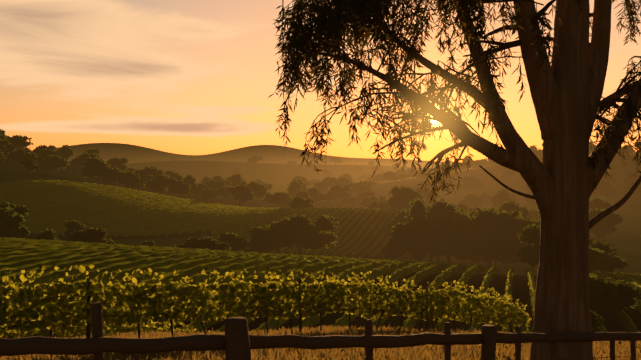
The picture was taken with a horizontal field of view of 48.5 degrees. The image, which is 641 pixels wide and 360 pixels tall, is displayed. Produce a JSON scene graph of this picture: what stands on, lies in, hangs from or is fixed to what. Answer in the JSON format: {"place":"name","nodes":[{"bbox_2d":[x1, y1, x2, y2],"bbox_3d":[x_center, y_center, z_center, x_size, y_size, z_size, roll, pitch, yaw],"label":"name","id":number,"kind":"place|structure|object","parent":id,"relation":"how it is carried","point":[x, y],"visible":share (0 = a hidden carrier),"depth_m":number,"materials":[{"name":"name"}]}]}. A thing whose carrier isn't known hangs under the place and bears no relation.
{"place":"outdoors","nodes":[
{"label":"outdoors","id":0,"kind":"place"},
{"bbox_2d":[0,143,640,359],"bbox_3d":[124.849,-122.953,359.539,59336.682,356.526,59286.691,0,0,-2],"label":"ground","id":1,"kind":"structure","parent":0,"point":[275,170],"depth_m":585.56,"materials":[{"name":"green plant"}]},
{"bbox_2d":[0,147,12,160],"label":"tree","id":2,"kind":"object","parent":1,"relation":"on","point":[5,151],"visible":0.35,"depth_m":563.02,"materials":[{"name":"green plant"}]},
{"bbox_2d":[0,138,16,152],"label":"tree","id":3,"kind":"object","parent":1,"relation":"on","point":[4,143],"visible":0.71,"depth_m":565.79,"materials":[{"name":"green plant"}]},
{"bbox_2d":[0,206,29,236],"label":"tree","id":4,"kind":"object","parent":1,"relation":"on","point":[11,221],"visible":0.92,"depth_m":214.62,"materials":[{"name":"green plant"}]},
{"bbox_2d":[0,201,30,217],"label":"tree","id":5,"kind":"object","parent":1,"relation":"on","point":[23,210],"visible":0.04,"depth_m":224.86,"materials":[{"name":"green plant"}]},
{"bbox_2d":[8,230,28,238],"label":"bush","id":6,"kind":"object","parent":1,"relation":"on","point":[13,235],"visible":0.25,"depth_m":216.75,"materials":[{"name":"green plant"}]},
{"bbox_2d":[8,135,32,147],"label":"tree","id":7,"kind":"object","parent":1,"relation":"on","point":[18,140],"visible":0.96,"depth_m":663.15,"materials":[{"name":"green plant"}]},
{"bbox_2d":[8,147,40,169],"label":"tree","id":8,"kind":"object","parent":1,"relation":"on","point":[20,154],"visible":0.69,"depth_m":543.19,"materials":[{"name":"green plant"}]},
{"bbox_2d":[20,159,38,173],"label":"tree","id":9,"kind":"object","parent":1,"relation":"on","point":[29,165],"visible":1,"depth_m":422.10,"materials":[{"name":"green plant"}]},
{"bbox_2d":[31,145,55,154],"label":"tree","id":10,"kind":"object","parent":1,"relation":"on","point":[41,147],"visible":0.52,"depth_m":661.89,"materials":[{"name":"green plant"}]},
{"bbox_2d":[36,229,56,240],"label":"bush","id":11,"kind":"object","parent":1,"relation":"on","point":[48,234],"visible":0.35,"depth_m":205.37,"materials":[{"name":"green plant"}]},
{"bbox_2d":[38,149,60,159],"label":"tree","id":12,"kind":"object","parent":1,"relation":"on","point":[43,152],"visible":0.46,"depth_m":625.28,"materials":[{"name":"green plant"}]},
{"bbox_2d":[38,155,68,174],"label":"tree","id":13,"kind":"object","parent":1,"relation":"on","point":[53,162],"visible":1,"depth_m":553.19,"materials":[{"name":"green plant"}]},
{"bbox_2d":[59,145,73,158],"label":"tree","id":14,"kind":"object","parent":1,"relation":"on","point":[66,152],"visible":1,"depth_m":680.44,"materials":[{"name":"green plant"}]},
{"bbox_2d":[63,220,86,236],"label":"tree","id":15,"kind":"object","parent":1,"relation":"on","point":[72,226],"visible":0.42,"depth_m":250.02,"materials":[{"name":"green plant"}]},
{"bbox_2d":[68,230,98,242],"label":"bush","id":16,"kind":"object","parent":1,"relation":"on","point":[76,237],"visible":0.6,"depth_m":197.25,"materials":[{"name":"green plant"}]},
{"bbox_2d":[69,153,98,166],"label":"tree","id":17,"kind":"object","parent":1,"relation":"on","point":[79,161],"visible":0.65,"depth_m":652.38,"materials":[{"name":"green plant"}]},
{"bbox_2d":[69,227,111,242],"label":"tree","id":18,"kind":"object","parent":1,"relation":"on","point":[97,235],"visible":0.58,"depth_m":201.59,"materials":[{"name":"green plant"}]},
{"bbox_2d":[83,148,99,157],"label":"tree","id":19,"kind":"object","parent":1,"relation":"on","point":[90,151],"visible":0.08,"depth_m":694.72,"materials":[{"name":"green plant"}]},
{"bbox_2d":[81,157,113,182],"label":"tree","id":20,"kind":"object","parent":1,"relation":"on","point":[96,167],"visible":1,"depth_m":474.79,"materials":[{"name":"green plant"}]},
{"bbox_2d":[102,167,120,185],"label":"tree","id":21,"kind":"object","parent":1,"relation":"on","point":[111,177],"visible":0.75,"depth_m":478.26,"materials":[{"name":"green plant"}]},
{"bbox_2d":[105,157,128,170],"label":"tree","id":22,"kind":"object","parent":1,"relation":"on","point":[116,162],"visible":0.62,"depth_m":692.11,"materials":[{"name":"green plant"}]},
{"bbox_2d":[117,171,141,187],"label":"tree","id":23,"kind":"object","parent":1,"relation":"on","point":[128,178],"visible":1,"depth_m":468.77,"materials":[{"name":"green plant"}]},
{"bbox_2d":[123,183,141,188],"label":"tree","id":24,"kind":"object","parent":1,"relation":"on","point":[137,185],"visible":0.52,"depth_m":518.28,"materials":[{"name":"green plant"}]},
{"bbox_2d":[139,240,154,245],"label":"bush","id":25,"kind":"object","parent":1,"relation":"on","point":[149,243],"visible":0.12,"depth_m":199.80,"materials":[{"name":"green plant"}]},
{"bbox_2d":[135,166,163,177],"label":"tree","id":26,"kind":"object","parent":1,"relation":"on","point":[142,173],"visible":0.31,"depth_m":588.16,"materials":[{"name":"green plant"}]},
{"bbox_2d":[143,175,155,191],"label":"tree","id":27,"kind":"object","parent":1,"relation":"on","point":[148,177],"visible":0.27,"depth_m":547.41,"materials":[{"name":"green plant"}]},
{"bbox_2d":[146,166,162,191],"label":"tree","id":28,"kind":"object","parent":1,"relation":"on","point":[153,172],"visible":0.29,"depth_m":575.85,"materials":[{"name":"green plant"}]},
{"bbox_2d":[143,174,177,193],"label":"tree","id":29,"kind":"object","parent":1,"relation":"on","point":[160,182],"visible":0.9,"depth_m":493.95,"materials":[{"name":"green plant"}]},
{"bbox_2d":[164,170,179,177],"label":"tree","id":30,"kind":"object","parent":1,"relation":"on","point":[170,173],"visible":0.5,"depth_m":657.08,"materials":[{"name":"green plant"}]},
{"bbox_2d":[167,180,190,197],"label":"tree","id":31,"kind":"object","parent":1,"relation":"on","point":[177,187],"visible":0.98,"depth_m":492.97,"materials":[{"name":"green plant"}]},
{"bbox_2d":[182,174,198,197],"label":"tree","id":32,"kind":"object","parent":1,"relation":"on","point":[191,180],"visible":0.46,"depth_m":559.96,"materials":[{"name":"green plant"}]},
{"bbox_2d":[183,236,199,247],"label":"tree","id":33,"kind":"object","parent":1,"relation":"on","point":[192,239],"visible":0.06,"depth_m":190.89,"materials":[{"name":"green plant"}]},
{"bbox_2d":[188,236,232,250],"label":"bush","id":34,"kind":"object","parent":1,"relation":"on","point":[209,242],"visible":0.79,"depth_m":187.20,"materials":[{"name":"green plant"}]},
{"bbox_2d":[202,179,231,187],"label":"tree","id":35,"kind":"object","parent":1,"relation":"on","point":[225,180],"visible":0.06,"depth_m":638.21,"materials":[{"name":"green plant"}]},
{"bbox_2d":[208,181,226,191],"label":"tree","id":36,"kind":"object","parent":1,"relation":"on","point":[217,184],"visible":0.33,"depth_m":614.73,"materials":[{"name":"green plant"}]},
{"bbox_2d":[213,186,233,200],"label":"tree","id":37,"kind":"object","parent":1,"relation":"on","point":[221,192],"visible":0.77,"depth_m":572.75,"materials":[{"name":"green plant"}]},
{"bbox_2d":[216,231,248,251],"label":"tree","id":38,"kind":"object","parent":1,"relation":"on","point":[236,242],"visible":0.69,"depth_m":216.36,"materials":[{"name":"green plant"}]},
{"bbox_2d":[230,168,241,174],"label":"tree","id":39,"kind":"object","parent":1,"relation":"on","point":[236,171],"visible":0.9,"depth_m":1529.44,"materials":[{"name":"green plant"}]},
{"bbox_2d":[226,174,246,185],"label":"tree","id":40,"kind":"object","parent":1,"relation":"on","point":[235,180],"visible":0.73,"depth_m":691.32,"materials":[{"name":"green plant"}]},
{"bbox_2d":[226,184,256,205],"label":"tree","id":41,"kind":"object","parent":1,"relation":"on","point":[242,194],"visible":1,"depth_m":475.11,"materials":[{"name":"green plant"}]},
{"bbox_2d":[239,181,269,203],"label":"tree","id":42,"kind":"object","parent":1,"relation":"on","point":[260,191],"visible":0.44,"depth_m":567.36,"materials":[{"name":"green plant"}]},
{"bbox_2d":[247,154,263,164],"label":"tree","id":43,"kind":"object","parent":1,"relation":"on","point":[254,158],"visible":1,"depth_m":1839.91,"materials":[{"name":"green plant"}]},
{"bbox_2d":[247,226,279,252],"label":"tree","id":44,"kind":"object","parent":1,"relation":"on","point":[260,241],"visible":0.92,"depth_m":222.67,"materials":[{"name":"green plant"}]},
{"bbox_2d":[0,264,531,357],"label":"vine","id":45,"kind":"object","parent":1,"relation":"on","point":[335,296],"depth_m":16.63,"materials":[{"name":"green plant"}]},
{"bbox_2d":[262,192,292,206],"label":"tree","id":46,"kind":"object","parent":1,"relation":"on","point":[281,199],"visible":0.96,"depth_m":511.87,"materials":[{"name":"green plant"}]},
{"bbox_2d":[287,180,301,195],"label":"tree","id":47,"kind":"object","parent":1,"relation":"on","point":[293,187],"visible":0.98,"depth_m":652.95,"materials":[{"name":"green plant"}]},
{"bbox_2d":[289,196,304,207],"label":"tree","id":48,"kind":"object","parent":1,"relation":"on","point":[297,198],"visible":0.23,"depth_m":374.09,"materials":[{"name":"green plant"}]},
{"bbox_2d":[294,179,308,190],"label":"tree","id":49,"kind":"object","parent":1,"relation":"on","point":[303,184],"visible":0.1,"depth_m":741.03,"materials":[{"name":"green plant"}]},
{"bbox_2d":[292,189,311,204],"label":"tree","id":50,"kind":"object","parent":1,"relation":"on","point":[304,194],"visible":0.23,"depth_m":531.48,"materials":[{"name":"green plant"}]},
{"bbox_2d":[265,214,339,255],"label":"tree","id":51,"kind":"object","parent":1,"relation":"on","point":[301,232],"visible":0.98,"depth_m":224.74,"materials":[{"name":"green plant"}]},
{"bbox_2d":[291,197,315,207],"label":"tree","id":52,"kind":"object","parent":1,"relation":"on","point":[298,204],"visible":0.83,"depth_m":371.74,"materials":[{"name":"green plant"}]},
{"bbox_2d":[307,187,327,204],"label":"tree","id":53,"kind":"object","parent":1,"relation":"on","point":[316,194],"visible":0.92,"depth_m":591.38,"materials":[{"name":"green plant"}]},
{"bbox_2d":[0,180,640,342],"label":"vineyard rows","id":54,"kind":"object","parent":1,"relation":"on","point":[344,321],"visible":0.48,"depth_m":113.20,"materials":[{"name":"green plant"}]},
{"bbox_2d":[0,179,640,336],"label":"vineyard","id":55,"kind":"object","parent":1,"relation":"on","point":[27,243],"visible":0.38,"depth_m":121.60,"materials":[{"name":"green plant"}]},
{"bbox_2d":[0,324,640,359],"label":"dry grass","id":56,"kind":"structure","parent":1,"relation":"on","point":[403,353],"depth_m":12.41,"materials":[{"name":"plant"}]},
{"bbox_2d":[314,182,328,191],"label":"tree","id":57,"kind":"object","parent":1,"relation":"on","point":[322,186],"visible":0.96,"depth_m":795.38,"materials":[{"name":"green plant"}]},
{"bbox_2d":[315,177,332,191],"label":"tree","id":58,"kind":"object","parent":1,"relation":"on","point":[326,181],"visible":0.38,"depth_m":845.47,"materials":[{"name":"green plant"}]},
{"bbox_2d":[328,156,342,164],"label":"tree","id":59,"kind":"object","parent":1,"relation":"on","point":[336,159],"visible":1,"depth_m":2174.31,"materials":[{"name":"green plant"}]},
{"bbox_2d":[325,184,351,204],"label":"tree","id":60,"kind":"object","parent":1,"relation":"on","point":[338,191],"visible":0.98,"depth_m":607.01,"materials":[{"name":"green plant"}]},
{"bbox_2d":[328,177,351,187],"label":"tree","id":61,"kind":"object","parent":1,"relation":"on","point":[341,181],"visible":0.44,"depth_m":812.64,"materials":[{"name":"green plant"}]},
{"bbox_2d":[347,182,359,196],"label":"tree","id":62,"kind":"object","parent":1,"relation":"on","point":[354,188],"visible":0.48,"depth_m":706.96,"materials":[{"name":"green plant"}]},
{"bbox_2d":[349,166,364,171],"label":"tree","id":63,"kind":"object","parent":1,"relation":"on","point":[355,169],"visible":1,"depth_m":1702.27,"materials":[{"name":"green plant"}]},
{"bbox_2d":[91,302,635,359],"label":"fence posts","id":64,"kind":"object","parent":1,"relation":"on","point":[237,343],"visible":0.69,"depth_m":5.33,"materials":[{"name":"brown wood"}]},
{"bbox_2d":[0,332,640,359],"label":"fence rails","id":65,"kind":"object","parent":64,"relation":"attached to","point":[69,346],"visible":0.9,"depth_m":5.69,"materials":[{"name":"brown wood"}]},
{"bbox_2d":[357,184,370,194],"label":"tree","id":66,"kind":"object","parent":1,"relation":"on","point":[362,188],"visible":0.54,"depth_m":685.52,"materials":[{"name":"green plant"}]},
{"bbox_2d":[359,190,374,198],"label":"tree","id":67,"kind":"object","parent":1,"relation":"on","point":[365,194],"visible":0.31,"depth_m":573.38,"materials":[{"name":"green plant"}]},
{"bbox_2d":[359,195,387,207],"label":"tree","id":68,"kind":"object","parent":1,"relation":"on","point":[365,202],"visible":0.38,"depth_m":524.46,"materials":[{"name":"green plant"}]},
{"bbox_2d":[368,201,383,211],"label":"tree","id":69,"kind":"object","parent":1,"relation":"on","point":[374,205],"visible":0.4,"depth_m":414.03,"materials":[{"name":"green plant"}]},
{"bbox_2d":[371,165,384,173],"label":"tree","id":70,"kind":"object","parent":1,"relation":"on","point":[379,170],"visible":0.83,"depth_m":1616.76,"materials":[{"name":"green plant"}]},
{"bbox_2d":[378,200,396,212],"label":"tree","id":71,"kind":"object","parent":1,"relation":"on","point":[385,205],"visible":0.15,"depth_m":418.97,"materials":[{"name":"green plant"}]},
{"bbox_2d":[381,171,398,182],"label":"tree","id":72,"kind":"object","parent":1,"relation":"on","point":[389,175],"visible":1,"depth_m":909.69,"materials":[{"name":"green plant"}]},
{"bbox_2d":[381,238,406,259],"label":"tree","id":73,"kind":"object","parent":1,"relation":"on","point":[393,249],"visible":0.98,"depth_m":204.41,"materials":[{"name":"green plant"}]},
{"bbox_2d":[384,207,411,238],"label":"tree","id":74,"kind":"object","parent":1,"relation":"on","point":[399,216],"visible":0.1,"depth_m":256.20,"materials":[{"name":"green plant"}]},
{"bbox_2d":[394,168,411,179],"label":"tree","id":75,"kind":"object","parent":1,"relation":"on","point":[399,171],"visible":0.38,"depth_m":1104.19,"materials":[{"name":"green plant"}]},
{"bbox_2d":[387,185,424,210],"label":"tree","id":76,"kind":"object","parent":1,"relation":"on","point":[402,197],"visible":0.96,"depth_m":359.85,"materials":[{"name":"green plant"}]},
{"bbox_2d":[398,216,432,261],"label":"tree","id":77,"kind":"object","parent":1,"relation":"on","point":[413,242],"visible":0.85,"depth_m":194.91,"materials":[{"name":"green plant"}]},
{"bbox_2d":[388,213,453,261],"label":"tree","id":78,"kind":"object","parent":1,"relation":"on","point":[398,229],"visible":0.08,"depth_m":204.49,"materials":[{"name":"green plant"}]},
{"bbox_2d":[413,181,431,188],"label":"tree","id":79,"kind":"object","parent":1,"relation":"on","point":[428,185],"visible":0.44,"depth_m":710.07,"materials":[{"name":"green plant"}]},
{"bbox_2d":[414,168,432,180],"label":"tree","id":80,"kind":"object","parent":1,"relation":"on","point":[420,176],"visible":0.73,"depth_m":844.37,"materials":[{"name":"green plant"}]},
{"bbox_2d":[411,186,438,208],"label":"tree","id":81,"kind":"object","parent":1,"relation":"on","point":[424,194],"visible":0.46,"depth_m":527.04,"materials":[{"name":"green plant"}]},
{"bbox_2d":[404,197,463,263],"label":"tree","id":82,"kind":"object","parent":1,"relation":"on","point":[419,207],"visible":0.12,"depth_m":212.35,"materials":[{"name":"green plant"}]},
{"bbox_2d":[433,176,453,186],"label":"tree","id":83,"kind":"object","parent":1,"relation":"on","point":[445,180],"visible":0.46,"depth_m":737.92,"materials":[{"name":"green plant"}]},
{"bbox_2d":[422,213,478,263],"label":"tree","id":84,"kind":"object","parent":1,"relation":"on","point":[463,253],"visible":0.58,"depth_m":191.44,"materials":[{"name":"green plant"}]},
{"bbox_2d":[268,0,640,359],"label":"gum tree","id":85,"kind":"object","parent":1,"relation":"on","point":[563,176],"depth_m":8.94,"materials":[{"name":"brown plant"}]},
{"bbox_2d":[457,203,469,213],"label":"tree","id":86,"kind":"object","parent":1,"relation":"on","point":[463,206],"visible":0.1,"depth_m":377.96,"materials":[{"name":"green plant"}]},
{"bbox_2d":[461,155,474,169],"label":"tree","id":87,"kind":"object","parent":1,"relation":"on","point":[465,159],"visible":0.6,"depth_m":919.54,"materials":[{"name":"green plant"}]},
{"bbox_2d":[456,194,482,208],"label":"tree","id":88,"kind":"object","parent":1,"relation":"on","point":[469,200],"visible":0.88,"depth_m":544.10,"materials":[{"name":"green plant"}]},
{"bbox_2d":[424,207,539,268],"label":"tree","id":89,"kind":"object","parent":1,"relation":"on","point":[492,232],"visible":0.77,"depth_m":190.27,"materials":[{"name":"green plant"}]},
{"bbox_2d":[477,158,489,168],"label":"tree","id":90,"kind":"object","parent":1,"relation":"on","point":[486,162],"visible":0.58,"depth_m":1127.54,"materials":[{"name":"green plant"}]},
{"bbox_2d":[491,189,515,207],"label":"tree","id":91,"kind":"object","parent":1,"relation":"on","point":[500,197],"visible":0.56,"depth_m":498.23,"materials":[{"name":"green plant"}]},
{"bbox_2d":[499,170,514,183],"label":"tree","id":92,"kind":"object","parent":1,"relation":"on","point":[506,175],"visible":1,"depth_m":755.65,"materials":[{"name":"green plant"}]},
{"bbox_2d":[493,200,528,217],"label":"tree","id":93,"kind":"object","parent":1,"relation":"on","point":[507,205],"visible":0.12,"depth_m":287.06,"materials":[{"name":"green plant"}]},
{"bbox_2d":[496,207,532,221],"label":"tree","id":94,"kind":"object","parent":1,"relation":"on","point":[509,209],"visible":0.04,"depth_m":277.43,"materials":[{"name":"green plant"}]},
{"bbox_2d":[524,195,536,205],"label":"tree","id":95,"kind":"object","parent":1,"relation":"on","point":[532,202],"visible":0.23,"depth_m":557.15,"materials":[{"name":"green plant"}]},
{"bbox_2d":[521,216,540,271],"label":"tree","id":96,"kind":"object","parent":1,"relation":"on","point":[533,268],"depth_m":200.97,"materials":[{"name":"green plant"}]},
{"bbox_2d":[527,210,539,219],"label":"tree","id":97,"kind":"object","parent":1,"relation":"on","point":[533,214],"visible":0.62,"depth_m":389.70,"materials":[{"name":"green plant"}]},
{"bbox_2d":[532,148,542,161],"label":"tree","id":98,"kind":"object","parent":1,"relation":"on","point":[538,153],"visible":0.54,"depth_m":869.28,"materials":[{"name":"green plant"}]},
{"bbox_2d":[516,223,604,270],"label":"tree","id":99,"kind":"object","parent":1,"relation":"on","point":[530,253],"visible":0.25,"depth_m":138.49,"materials":[{"name":"green plant"}]},
{"bbox_2d":[527,310,604,332],"bbox_3d":[19.949,13.807,59.231,9.837,5.918,7.189,0,0,-22],"label":"bush","id":100,"kind":"object","parent":1,"relation":"on","point":[597,321],"visible":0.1,"depth_m":60.19,"materials":[{"name":"green plant"}]},
{"bbox_2d":[529,273,640,317],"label":"bush","id":101,"kind":"object","parent":1,"relation":"on","point":[616,291],"visible":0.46,"depth_m":75.08,"materials":[{"name":"green plant"}]},
{"bbox_2d":[589,196,614,213],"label":"tree","id":102,"kind":"object","parent":1,"relation":"on","point":[596,202],"visible":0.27,"depth_m":393.01,"materials":[{"name":"green plant"}]},
{"bbox_2d":[591,224,616,240],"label":"tree","id":103,"kind":"object","parent":1,"relation":"on","point":[604,229],"visible":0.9,"depth_m":297.69,"materials":[{"name":"green plant"}]},
{"bbox_2d":[593,180,616,198],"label":"tree","id":104,"kind":"object","parent":1,"relation":"on","point":[603,189],"visible":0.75,"depth_m":606.16,"materials":[{"name":"green plant"}]},
{"bbox_2d":[589,208,623,239],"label":"tree","id":105,"kind":"object","parent":1,"relation":"on","point":[612,219],"visible":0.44,"depth_m":297.31,"materials":[{"name":"green plant"}]},
{"bbox_2d":[588,238,629,273],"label":"tree","id":106,"kind":"object","parent":1,"relation":"on","point":[611,261],"visible":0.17,"depth_m":143.03,"materials":[{"name":"green plant"}]},
{"bbox_2d":[600,170,617,182],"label":"tree","id":107,"kind":"object","parent":1,"relation":"on","point":[612,177],"visible":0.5,"depth_m":689.15,"materials":[{"name":"green plant"}]},
{"bbox_2d":[607,165,617,174],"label":"tree","id":108,"kind":"object","parent":1,"relation":"on","point":[612,167],"visible":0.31,"depth_m":741.60,"materials":[{"name":"plant"}]},
{"bbox_2d":[601,278,637,312],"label":"tree","id":109,"kind":"object","parent":1,"relation":"on","point":[625,306],"visible":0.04,"depth_m":79.13,"materials":[{"name":"green plant"}]},
{"bbox_2d":[622,183,638,197],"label":"tree","id":110,"kind":"object","parent":1,"relation":"on","point":[628,186],"visible":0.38,"depth_m":621.37,"materials":[{"name":"plant"}]},
{"bbox_2d":[0,0,640,161],"label":"sky","id":111,"kind":"structure","parent":0,"point":[184,77],"materials":[{"name":"orange"}]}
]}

